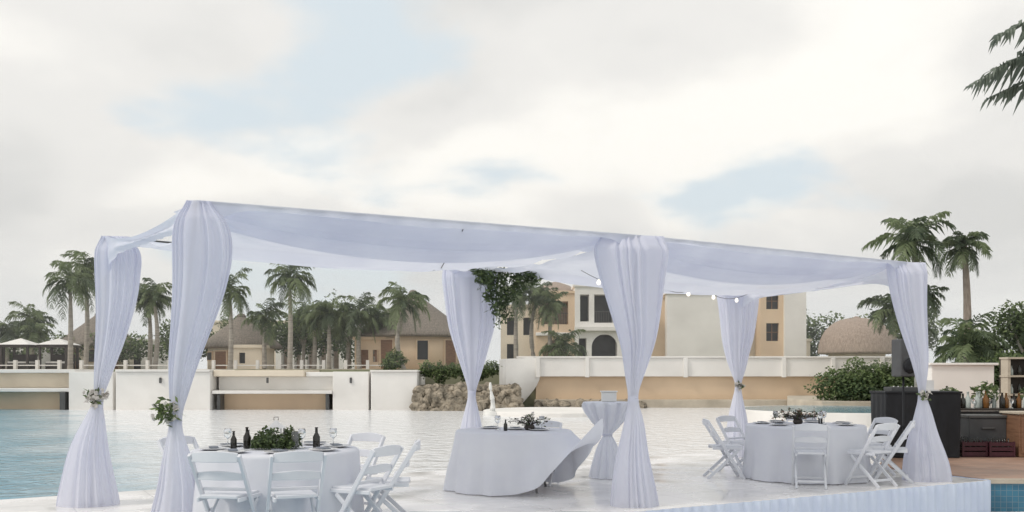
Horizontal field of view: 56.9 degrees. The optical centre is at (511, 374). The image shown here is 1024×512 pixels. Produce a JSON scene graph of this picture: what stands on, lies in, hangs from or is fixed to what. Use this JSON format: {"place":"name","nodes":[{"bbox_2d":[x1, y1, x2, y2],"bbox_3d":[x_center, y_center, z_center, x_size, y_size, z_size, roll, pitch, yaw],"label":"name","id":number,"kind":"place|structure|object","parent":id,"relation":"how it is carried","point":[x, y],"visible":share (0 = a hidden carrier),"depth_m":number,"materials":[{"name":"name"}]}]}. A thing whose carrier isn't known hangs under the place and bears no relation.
{"place":"outdoors","nodes":[
{"label":"outdoors","id":0,"kind":"place"},
{"bbox_2d":[153,319,216,360],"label":"distant trees","id":1,"kind":"object","parent":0,"point":[167,335],"visible":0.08,"depth_m":69.70,"materials":[{"name":"green plant"}]},
{"bbox_2d":[89,369,428,369],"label":"terrace walkway","id":2,"kind":"structure","parent":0,"point":[305,369],"depth_m":56.10,"materials":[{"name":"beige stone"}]},
{"bbox_2d":[0,338,42,368],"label":"poolside cabana","id":3,"kind":"object","parent":2,"relation":"on","point":[27,358],"visible":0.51,"depth_m":61.70,"materials":[{"name":"white paint"}]},
{"bbox_2d":[35,338,80,368],"bbox_3d":[-29.700,-1.368,62.000,2.100,2.056,2.000,0,0,0],"label":"poolside cabana","id":4,"kind":"object","parent":2,"relation":"on","point":[56,343],"visible":0.66,"depth_m":61.70,"materials":[{"name":"white paint"}]},
{"bbox_2d":[42,260,94,368],"bbox_3d":[-26.877,-3.623,57.997,3.579,6.885,3.729,0,0,-18],"label":"palm tree","id":5,"kind":"object","parent":2,"relation":"on","point":[65,285],"visible":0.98,"depth_m":57.71,"materials":[{"name":"green plant"}]},
{"bbox_2d":[58,250,95,368],"bbox_3d":[-27.302,-4.121,60.510,3.016,7.890,3.378,0,0,17],"label":"palm tree","id":6,"kind":"object","parent":2,"relation":"on","point":[79,264],"visible":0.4,"depth_m":60.38,"materials":[{"name":"green plant"}]},
{"bbox_2d":[0,360,383,368],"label":"garden balustrade","id":7,"kind":"object","parent":2,"relation":"on","point":[37,365],"visible":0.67,"depth_m":57.90,"materials":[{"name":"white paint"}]},
{"bbox_2d":[218,267,251,368],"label":"palm tree","id":8,"kind":"object","parent":2,"relation":"on","point":[236,293],"visible":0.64,"depth_m":56.84,"materials":[{"name":"green plant"}]},
{"bbox_2d":[204,313,281,368],"bbox_3d":[-18.591,-2.265,65.000,5.543,3.930,5.572,0,0,0],"label":"thatched hut","id":9,"kind":"object","parent":2,"relation":"on","point":[217,345],"visible":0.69,"depth_m":63.24,"materials":[{"name":"beige paint"}]},
{"bbox_2d":[214,350,227,368],"bbox_3d":[-19.349,-0.990,62.942,1.000,1.280,0.180,0,0,20],"label":"door","id":10,"kind":"structure","parent":9,"relation":"in","point":[221,356],"depth_m":62.82,"materials":[{"name":"beige paint"}]},
{"bbox_2d":[233,345,272,368],"bbox_3d":[-17.350,-1.135,63.490,2.140,1.670,3.220,0,0,0],"label":"beige annex","id":11,"kind":"object","parent":2,"relation":"on","point":[247,354],"visible":0.71,"depth_m":62.00,"materials":[{"name":"beige paint"}]},
{"bbox_2d":[264,263,316,368],"bbox_3d":[-13.412,-3.588,56.922,3.283,6.807,3.559,0,0,-22],"label":"palm tree","id":12,"kind":"object","parent":2,"relation":"on","point":[287,279],"visible":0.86,"depth_m":56.77,"materials":[{"name":"green plant"}]},
{"bbox_2d":[353,337,385,368],"bbox_3d":[-9.400,-1.410,64.240,2.240,2.220,3.720,0,0,0],"label":"beige annex","id":13,"kind":"object","parent":2,"relation":"on","point":[368,347],"visible":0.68,"depth_m":62.50,"materials":[{"name":"paint"}]},
{"bbox_2d":[349,290,459,369],"bbox_3d":[-6.886,-3.115,66.000,8.868,5.630,8.915,0,0,0],"label":"thatched hut","id":14,"kind":"object","parent":2,"relation":"on","point":[432,342],"visible":0.34,"depth_m":62.43,"materials":[{"name":"beige paint"}]},
{"bbox_2d":[380,339,393,368],"bbox_3d":[-8.230,-1.365,62.345,1.000,2.030,0.180,0,0,20],"label":"door","id":15,"kind":"structure","parent":14,"relation":"in","point":[386,345],"depth_m":62.30,"materials":[{"name":"beige paint"}]},
{"bbox_2d":[416,339,428,359],"bbox_3d":[-5.893,-1.640,62.243,0.860,1.380,0.180,0,0,-15],"label":"window","id":16,"kind":"structure","parent":14,"relation":"in","point":[422,345],"depth_m":62.15,"materials":[{"name":"glass"}]},
{"bbox_2d":[444,339,456,369],"bbox_3d":[-4.149,-1.365,63.249,0.180,2.030,1.060,0,0,45],"label":"door","id":17,"kind":"structure","parent":14,"relation":"in","point":[450,355],"depth_m":63.10,"materials":[{"name":"beige paint"}]},
{"bbox_2d":[266,289,356,367],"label":"distant trees","id":18,"kind":"object","parent":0,"point":[297,345],"visible":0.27,"depth_m":71.52,"materials":[{"name":"green plant"}]},
{"bbox_2d":[0,408,1023,511],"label":"pool water","id":19,"kind":"structure","parent":0,"point":[35,444],"depth_m":31.14,"materials":[{"name":"liquid"}]},
{"bbox_2d":[0,452,990,511],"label":"wedding platform","id":20,"kind":"structure","parent":19,"relation":"in","point":[683,483],"depth_m":11.67,"materials":[{"name":"tile"}]},
{"bbox_2d":[187,451,260,511],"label":"folding chair","id":21,"kind":"object","parent":20,"relation":"on","point":[242,494],"visible":1,"depth_m":7.75,"materials":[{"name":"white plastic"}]},
{"bbox_2d":[190,444,363,511],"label":"round banquet table","id":22,"kind":"object","parent":20,"relation":"on","point":[342,467],"visible":0.62,"depth_m":8.24,"materials":[{"name":"fabric"}]},
{"bbox_2d":[250,418,302,449],"bbox_3d":[-2.217,0.547,8.896,0.493,0.303,0.482,0,0,0],"label":"floral centerpiece","id":23,"kind":"object","parent":22,"relation":"on","point":[267,440],"visible":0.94,"depth_m":8.80,"materials":[{"name":"plant"}]},
{"bbox_2d":[265,451,326,511],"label":"folding chair","id":24,"kind":"object","parent":20,"relation":"on","point":[293,492],"visible":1,"depth_m":7.78,"materials":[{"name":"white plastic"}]},
{"bbox_2d":[347,432,385,510],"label":"folding chair","id":25,"kind":"object","parent":20,"relation":"on","point":[373,437],"visible":0.37,"depth_m":10.02,"materials":[{"name":"white plastic"}]},
{"bbox_2d":[330,445,403,511],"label":"folding chair","id":26,"kind":"object","parent":20,"relation":"on","point":[365,488],"visible":1,"depth_m":8.32,"materials":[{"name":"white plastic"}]},
{"bbox_2d":[366,439,419,511],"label":"folding chair","id":27,"kind":"object","parent":20,"relation":"on","point":[395,480],"visible":0.9,"depth_m":8.79,"materials":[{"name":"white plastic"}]},
{"bbox_2d":[56,200,951,511],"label":"wedding canopy","id":28,"kind":"object","parent":20,"relation":"on","point":[638,276],"visible":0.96,"depth_m":10.43,"materials":[{"name":"fabric"}]},
{"bbox_2d":[82,387,108,409],"bbox_3d":[-4.618,0.262,10.478,0.292,0.258,0.140,0,0,0],"label":"flower tieback","id":29,"kind":"object","parent":28,"relation":"attached to","point":[92,395],"visible":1,"depth_m":10.48,"materials":[{"name":"white plant"}]},
{"bbox_2d":[150,396,181,426],"bbox_3d":[-3.042,0.325,8.322,0.320,0.281,0.160,0,0,0],"label":"flower tieback","id":30,"kind":"object","parent":28,"relation":"attached to","point":[165,414],"visible":1,"depth_m":8.33,"materials":[{"name":"green plant"}]},
{"bbox_2d":[468,267,543,329],"bbox_3d":[-0.102,-1.071,13.288,1.116,0.903,0.735,0,0,-16],"label":"hanging greenery","id":31,"kind":"object","parent":28,"relation":"hanging from","point":[487,278],"visible":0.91,"depth_m":13.22,"materials":[{"name":"green plant"}]},
{"bbox_2d":[443,418,602,495],"bbox_3d":[0.130,0.992,11.990,1.986,0.923,1.640,0,0,0],"label":"round banquet table","id":32,"kind":"object","parent":20,"relation":"on","point":[491,462],"visible":0.93,"depth_m":11.34,"materials":[{"name":"fabric"}]},
{"bbox_2d":[508,411,551,429],"bbox_3d":[0.217,0.575,11.906,0.586,0.236,0.300,0,0,0],"label":"dried flower arrangement","id":33,"kind":"object","parent":32,"relation":"on","point":[529,425],"visible":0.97,"depth_m":11.87,"materials":[{"name":"white plant"}]},
{"bbox_2d":[582,401,627,478],"bbox_3d":[1.346,0.910,13.305,0.746,1.060,0.749,0,0,0],"label":"cocktail table","id":34,"kind":"object","parent":20,"relation":"on","point":[612,414],"visible":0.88,"depth_m":13.13,"materials":[{"name":"fabric"}]},
{"bbox_2d":[702,418,744,478],"bbox_3d":[2.972,1.040,13.340,0.548,0.845,0.458,0,0,2],"label":"folding chair","id":35,"kind":"object","parent":20,"relation":"on","point":[722,447],"visible":1,"depth_m":13.16,"materials":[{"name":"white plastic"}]},
{"bbox_2d":[716,415,744,470],"bbox_3d":[3.394,1.040,14.165,0.458,0.845,0.548,0,0,-40],"label":"folding chair","id":36,"kind":"object","parent":20,"relation":"on","point":[724,418],"visible":0.54,"depth_m":14.22,"materials":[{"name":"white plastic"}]},
{"bbox_2d":[742,422,870,483],"bbox_3d":[4.117,1.075,13.307,1.780,0.758,1.780,0,0,0],"label":"round banquet table","id":37,"kind":"object","parent":20,"relation":"on","point":[767,456],"visible":0.81,"depth_m":12.63,"materials":[{"name":"fabric"}]},
{"bbox_2d":[771,407,824,423],"bbox_3d":[4.008,0.569,13.315,0.750,0.248,0.435,0,0,0],"label":"dried flower arrangement","id":38,"kind":"object","parent":37,"relation":"on","point":[798,416],"visible":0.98,"depth_m":13.27,"materials":[{"name":"green plant"}]},
{"bbox_2d":[791,424,829,489],"bbox_3d":[3.847,1.040,12.205,0.458,0.845,0.548,0,0,14],"label":"folding chair","id":39,"kind":"object","parent":20,"relation":"on","point":[809,427],"visible":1,"depth_m":12.06,"materials":[{"name":"white plastic"}]},
{"bbox_2d":[844,423,899,488],"bbox_3d":[4.708,1.040,12.360,0.458,0.845,0.548,0,0,-32],"label":"folding chair","id":40,"kind":"object","parent":20,"relation":"on","point":[870,452],"visible":0.99,"depth_m":12.28,"materials":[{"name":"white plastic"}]},
{"bbox_2d":[867,417,897,475],"bbox_3d":[5.228,1.040,13.703,0.548,0.845,0.458,0,0,-20],"label":"folding chair","id":41,"kind":"object","parent":20,"relation":"on","point":[883,420],"visible":0.48,"depth_m":13.68,"materials":[{"name":"white plastic"}]},
{"bbox_2d":[872,420,914,483],"bbox_3d":[5.177,1.040,12.840,0.548,0.845,0.458,0,0,20],"label":"folding chair","id":42,"kind":"object","parent":20,"relation":"on","point":[896,448],"visible":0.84,"depth_m":12.66,"materials":[{"name":"white plastic"}]},
{"bbox_2d":[483,407,586,417],"bbox_3d":[2.200,2.325,46.000,7.200,1.250,8.000,0,0,0],"label":"pool ledge","id":43,"kind":"object","parent":19,"relation":"in","point":[561,412],"visible":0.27,"depth_m":43.79,"materials":[{"name":"white paint"}]},
{"bbox_2d":[534,398,646,407],"bbox_3d":[4.518,1.751,54.135,6.541,0.850,1.343,0,0,0],"label":"rock border","id":44,"kind":"object","parent":19,"relation":"in","point":[556,402],"visible":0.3,"depth_m":53.81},
{"bbox_2d":[0,0,1023,368],"label":"sky","id":45,"kind":"structure","parent":0,"point":[797,125],"materials":[{"name":"white"}]},
{"bbox_2d":[113,370,998,406],"bbox_3d":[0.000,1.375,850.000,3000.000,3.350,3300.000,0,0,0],"label":"ground","id":46,"kind":"structure","parent":0,"point":[529,401],"depth_m":55.52,"materials":[{"name":"soil"}]},
{"bbox_2d":[0,320,22,368],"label":"palm tree","id":47,"kind":"object","parent":46,"relation":"on","point":[7,332],"visible":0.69,"depth_m":71.66,"materials":[{"name":"green plant"}]},
{"bbox_2d":[0,392,59,408],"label":"wall","id":48,"kind":"structure","parent":46,"relation":"on","point":[29,400],"depth_m":52.20,"materials":[{"name":"beige paint"}]},
{"bbox_2d":[0,388,68,391],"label":"ledge","id":49,"kind":"object","parent":48,"relation":"on","point":[34,389],"visible":0.45,"depth_m":51.30,"materials":[{"name":"white paint"}]},
{"bbox_2d":[0,373,68,387],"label":"wall block","id":50,"kind":"structure","parent":49,"relation":"on","point":[34,380],"depth_m":52.60,"materials":[{"name":"beige paint"}]},
{"bbox_2d":[0,369,93,372],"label":"coping","id":51,"kind":"object","parent":50,"relation":"on","point":[40,370],"visible":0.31,"depth_m":51.90,"materials":[{"name":"white paint"}]},
{"bbox_2d":[4,301,57,342],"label":"palm tree","id":52,"kind":"object","parent":46,"relation":"on","point":[34,316],"visible":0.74,"depth_m":69.71,"materials":[{"name":"green plant"}]},
{"bbox_2d":[12,321,55,358],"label":"broadleaf tree","id":53,"kind":"object","parent":46,"relation":"on","point":[35,333],"visible":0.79,"depth_m":65.77,"materials":[{"name":"green plant"}]},
{"bbox_2d":[9,338,167,368],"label":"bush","id":54,"kind":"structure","parent":46,"relation":"on","point":[44,359],"depth_m":80.22,"materials":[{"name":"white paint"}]},
{"bbox_2d":[69,372,115,409],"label":"wall block","id":55,"kind":"structure","parent":46,"relation":"on","point":[79,382],"depth_m":51.20,"materials":[{"name":"white paint"}]},
{"bbox_2d":[63,313,140,368],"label":"thatched hut","id":56,"kind":"object","parent":46,"relation":"on","point":[79,333],"visible":0.21,"depth_m":73.81,"materials":[{"name":"beige paint"}]},
{"bbox_2d":[9,330,204,364],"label":"distant trees","id":57,"kind":"object","parent":46,"relation":"on","point":[136,350],"visible":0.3,"depth_m":73.30,"materials":[{"name":"green plant"}]},
{"bbox_2d":[135,287,171,368],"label":"palm tree","id":58,"kind":"object","parent":46,"relation":"on","point":[150,343],"visible":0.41,"depth_m":60.94,"materials":[{"name":"green plant"}]},
{"bbox_2d":[138,277,171,368],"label":"palm tree","id":59,"kind":"object","parent":46,"relation":"on","point":[152,293],"visible":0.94,"depth_m":59.91,"materials":[{"name":"green plant"}]},
{"bbox_2d":[116,372,218,409],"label":"wall block","id":60,"kind":"structure","parent":46,"relation":"on","point":[139,390],"depth_m":50.90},
{"bbox_2d":[115,369,214,371],"bbox_3d":[-18.790,-0.222,53.400,5.080,0.137,5.200,0,0,0],"label":"coping","id":61,"kind":"object","parent":60,"relation":"on","point":[156,370],"visible":0.68,"depth_m":50.80,"materials":[{"name":"white paint"}]},
{"bbox_2d":[241,298,287,368],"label":"palm tree","id":62,"kind":"object","parent":46,"relation":"on","point":[263,320],"visible":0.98,"depth_m":61.60,"materials":[{"name":"green plant"}]},
{"bbox_2d":[224,394,332,408],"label":"wall","id":63,"kind":"structure","parent":46,"relation":"on","point":[274,401],"depth_m":52.00,"materials":[{"name":"beige paint"}]},
{"bbox_2d":[212,390,332,393],"bbox_3d":[-12.950,0.939,53.500,6.500,0.177,5.000,0,0,0],"label":"ledge","id":64,"kind":"object","parent":63,"relation":"on","point":[272,391],"visible":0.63,"depth_m":51.01,"materials":[{"name":"white paint"}]},
{"bbox_2d":[219,377,332,389],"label":"wall block","id":65,"kind":"structure","parent":64,"relation":"on","point":[277,383],"depth_m":51.90,"materials":[{"name":"white paint"}]},
{"bbox_2d":[214,370,319,376],"bbox_3d":[-13.750,-0.076,53.650,4.900,0.347,4.700,0,0,0],"label":"coping","id":66,"kind":"object","parent":65,"relation":"on","point":[259,373],"visible":0.86,"depth_m":51.30,"materials":[{"name":"beige paint"}]},
{"bbox_2d":[279,304,325,368],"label":"broadleaf tree","id":67,"kind":"object","parent":46,"relation":"on","point":[296,324],"visible":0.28,"depth_m":66.53,"materials":[{"name":"green plant"}]},
{"bbox_2d":[294,302,335,368],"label":"palm tree","id":68,"kind":"object","parent":46,"relation":"on","point":[315,330],"visible":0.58,"depth_m":62.86,"materials":[{"name":"green plant"}]},
{"bbox_2d":[276,329,354,368],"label":"walls","id":69,"kind":"structure","parent":46,"relation":"on","point":[337,363],"depth_m":86.68,"materials":[{"name":"white paint"}]},
{"bbox_2d":[302,295,350,368],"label":"palm tree","id":70,"kind":"object","parent":46,"relation":"on","point":[327,318],"visible":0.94,"depth_m":61.73,"materials":[{"name":"green plant"}]},
{"bbox_2d":[319,303,356,368],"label":"palm tree","id":71,"kind":"object","parent":46,"relation":"on","point":[347,345],"visible":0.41,"depth_m":62.49,"materials":[{"name":"green plant"}]},
{"bbox_2d":[333,372,370,409],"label":"wall block","id":72,"kind":"structure","parent":46,"relation":"on","point":[355,394],"depth_m":51.10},
{"bbox_2d":[336,292,387,368],"bbox_3d":[-9.859,-2.773,61.973,2.959,5.151,3.146,0,0,26],"label":"palm tree","id":73,"kind":"object","parent":46,"relation":"on","point":[353,313],"visible":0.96,"depth_m":61.78,"materials":[{"name":"green plant"}]},
{"bbox_2d":[361,296,393,361],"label":"palm tree","id":74,"kind":"object","parent":46,"relation":"on","point":[384,320],"visible":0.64,"depth_m":62.36,"materials":[{"name":"green plant"}]},
{"bbox_2d":[379,347,407,369],"bbox_3d":[-7.011,-0.926,55.999,1.798,1.534,1.434,0,0,0],"label":"garden bush","id":75,"kind":"object","parent":46,"relation":"on","point":[391,363],"visible":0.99,"depth_m":55.80,"materials":[{"name":"green plant"}]},
{"bbox_2d":[371,372,424,409],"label":"wall block","id":76,"kind":"structure","parent":46,"relation":"on","point":[391,390],"depth_m":50.80,"materials":[{"name":"white paint"}]},
{"bbox_2d":[376,281,430,368],"bbox_3d":[-6.543,-2.855,57.172,3.307,5.431,3.366,0,0,0],"label":"palm tree","id":77,"kind":"object","parent":46,"relation":"on","point":[399,296],"visible":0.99,"depth_m":56.78,"materials":[{"name":"green plant"}]},
{"bbox_2d":[409,381,524,410],"bbox_3d":[-2.406,1.389,52.621,6.158,2.122,6.758,0,0,0],"label":"rock revetment","id":78,"kind":"object","parent":46,"relation":"on","point":[439,397],"visible":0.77,"depth_m":50.34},
{"bbox_2d":[418,359,502,384],"bbox_3d":[-2.937,-0.115,52.414,4.862,1.483,1.898,0,0,0],"label":"hedge","id":79,"kind":"object","parent":78,"relation":"on","point":[455,372],"visible":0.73,"depth_m":52.09,"materials":[{"name":"green plant"}]},
{"bbox_2d":[497,286,535,357],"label":"palm tree","id":80,"kind":"object","parent":46,"relation":"on","point":[516,317],"visible":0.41,"depth_m":63.96,"materials":[{"name":"green plant"}]},
{"bbox_2d":[521,279,553,355],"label":"palm tree","id":81,"kind":"object","parent":46,"relation":"on","point":[533,307],"visible":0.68,"depth_m":64.85,"materials":[{"name":"green plant"}]},
{"bbox_2d":[530,287,568,354],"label":"palm tree","id":82,"kind":"object","parent":46,"relation":"on","point":[555,305],"visible":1,"depth_m":63.69,"materials":[{"name":"green plant"}]},
{"bbox_2d":[538,329,586,355],"bbox_3d":[3.449,-1.351,63.776,3.579,3.512,2.995,0,0,0],"label":"bush","id":83,"kind":"object","parent":46,"relation":"on","point":[560,346],"visible":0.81,"depth_m":63.59,"materials":[{"name":"green plant"}]},
{"bbox_2d":[500,282,811,358],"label":"resort hotel","id":84,"kind":"structure","parent":46,"relation":"on","point":[689,325],"depth_m":74.50,"materials":[{"name":"beige paint"}]},
{"bbox_2d":[499,356,891,407],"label":"promenade bridge","id":85,"kind":"structure","parent":46,"relation":"on","point":[688,382],"depth_m":54.85,"materials":[{"name":"beige paint"}]},
{"bbox_2d":[818,316,892,355],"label":"thatched hut","id":86,"kind":"object","parent":46,"relation":"on","point":[855,336],"visible":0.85,"depth_m":68.02,"materials":[{"name":"beige paint"}]},
{"bbox_2d":[927,363,1022,407],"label":"garden wall","id":87,"kind":"structure","parent":46,"relation":"on","point":[963,377],"depth_m":30.20,"materials":[{"name":"white paint"}]},
{"bbox_2d":[745,405,870,426],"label":"spa pool","id":88,"kind":"structure","parent":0,"point":[861,415],"depth_m":36.94,"materials":[{"name":"white paint"}]},
{"bbox_2d":[787,395,870,405],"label":"planter bank","id":89,"kind":"structure","parent":0,"point":[800,400],"depth_m":44.13,"materials":[{"name":"beige stone"}]},
{"bbox_2d":[804,356,913,400],"bbox_3d":[16.782,0.371,44.336,6.164,2.604,3.460,0,0,0],"label":"garden bush","id":90,"kind":"object","parent":89,"relation":"on","point":[861,382],"visible":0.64,"depth_m":43.83,"materials":[{"name":"green plant"}]},
{"bbox_2d":[856,293,900,365],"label":"palm tree","id":91,"kind":"object","parent":89,"relation":"on","point":[885,311],"visible":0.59,"depth_m":50.83,"materials":[{"name":"green plant"}]},
{"bbox_2d":[861,211,956,386],"bbox_3d":[16.860,-2.805,39.729,3.218,8.140,3.240,0,0,-34],"label":"palm tree","id":92,"kind":"object","parent":89,"relation":"on","point":[907,241],"visible":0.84,"depth_m":39.54,"materials":[{"name":"green plant"}]},
{"bbox_2d":[927,284,949,318],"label":"palm tree","id":93,"kind":"object","parent":89,"relation":"on","point":[931,299],"visible":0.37,"depth_m":41.53,"materials":[{"name":"green plant"}]},
{"bbox_2d":[936,231,992,333],"bbox_3d":[19.214,-2.424,40.090,2.143,7.365,2.247,0,0,35],"label":"palm tree","id":94,"kind":"object","parent":89,"relation":"on","point":[960,249],"visible":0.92,"depth_m":39.91,"materials":[{"name":"green plant"}]},
{"bbox_2d":[933,311,1009,362],"bbox_3d":[16.835,-0.414,34.948,2.506,3.739,2.782,0,0,0],"label":"palm tree","id":95,"kind":"object","parent":89,"relation":"on","point":[972,348],"visible":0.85,"depth_m":34.57,"materials":[{"name":"green plant"}]},
{"bbox_2d":[979,348,1023,386],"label":"broadleaf tree","id":96,"kind":"object","parent":89,"relation":"on","point":[996,367],"visible":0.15,"depth_m":33.52,"materials":[{"name":"green plant"}]},
{"bbox_2d":[985,300,1023,354],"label":"broadleaf tree","id":97,"kind":"object","parent":89,"relation":"on","point":[1014,324],"visible":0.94,"depth_m":38.07,"materials":[{"name":"green plant"}]},
{"bbox_2d":[806,308,943,355],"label":"distant trees","id":98,"kind":"object","parent":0,"point":[811,334],"visible":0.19,"depth_m":87.60,"materials":[{"name":"green plant"}]},
{"bbox_2d":[880,456,1023,478],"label":"terrace paving","id":99,"kind":"structure","parent":0,"point":[989,467],"depth_m":15.06,"materials":[{"name":"wood"}]},
{"bbox_2d":[891,339,914,454],"bbox_3d":[6.651,0.423,15.905,0.748,2.047,0.659,0,0,-15],"label":"loudspeaker","id":100,"kind":"object","parent":99,"relation":"on","point":[902,366],"visible":0.5,"depth_m":15.88,"materials":[{"name":"black plastic"}]},
{"bbox_2d":[869,391,962,457],"bbox_3d":[7.200,0.870,16.900,1.364,1.160,0.740,0,0,0],"label":"dj booth","id":101,"kind":"object","parent":99,"relation":"on","point":[945,406],"visible":0.58,"depth_m":16.55,"materials":[{"name":"black fabric"}]},
{"bbox_2d":[960,438,987,456],"bbox_3d":[8.196,1.290,16.900,0.452,0.320,0.324,0,0,0],"label":"bottle crate","id":102,"kind":"object","parent":99,"relation":"on","point":[972,448],"visible":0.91,"depth_m":16.74,"materials":[{"name":"red wood"}]},
{"bbox_2d":[960,414,1006,440],"bbox_3d":[8.620,1.090,17.345,0.720,0.720,0.490,0,0,0],"label":"cooler box","id":103,"kind":"object","parent":99,"relation":"on","point":[984,427],"visible":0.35,"depth_m":17.13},
{"bbox_2d":[961,408,1023,414],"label":"bar table","id":104,"kind":"object","parent":99,"relation":"on","point":[980,410],"visible":0.19,"depth_m":18.20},
{"bbox_2d":[970,381,999,406],"bbox_3d":[9.301,0.373,18.603,0.572,0.554,0.547,0,0,0],"label":"potted plant","id":105,"kind":"object","parent":104,"relation":"on","point":[993,388],"visible":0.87,"depth_m":18.55,"materials":[{"name":"green plant"}]},
{"bbox_2d":[963,20,1023,113],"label":"palm tree","id":106,"kind":"object","parent":99,"relation":"on","point":[1010,92],"visible":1,"depth_m":14.27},
{"bbox_2d":[982,438,1014,456],"bbox_3d":[8.656,1.290,16.850,0.452,0.320,0.324,0,0,0],"label":"bottle crate","id":107,"kind":"object","parent":99,"relation":"on","point":[998,448],"visible":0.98,"depth_m":16.69,"materials":[{"name":"red wood"}]},
{"bbox_2d":[985,478,1023,510],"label":"swimming pool","id":108,"kind":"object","parent":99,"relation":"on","point":[1007,494],"visible":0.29,"depth_m":13.15,"materials":[{"name":"tile"}]},
{"bbox_2d":[999,357,1023,407],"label":"bar shelf","id":109,"kind":"object","parent":99,"relation":"on","point":[1007,379],"visible":0.61,"depth_m":20.57,"materials":[{"name":"beige wood"}]},
{"bbox_2d":[999,411,1023,456],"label":"bar cabinet","id":110,"kind":"object","parent":99,"relation":"on","point":[1015,426],"visible":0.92,"depth_m":16.80,"materials":[{"name":"brown wood"}]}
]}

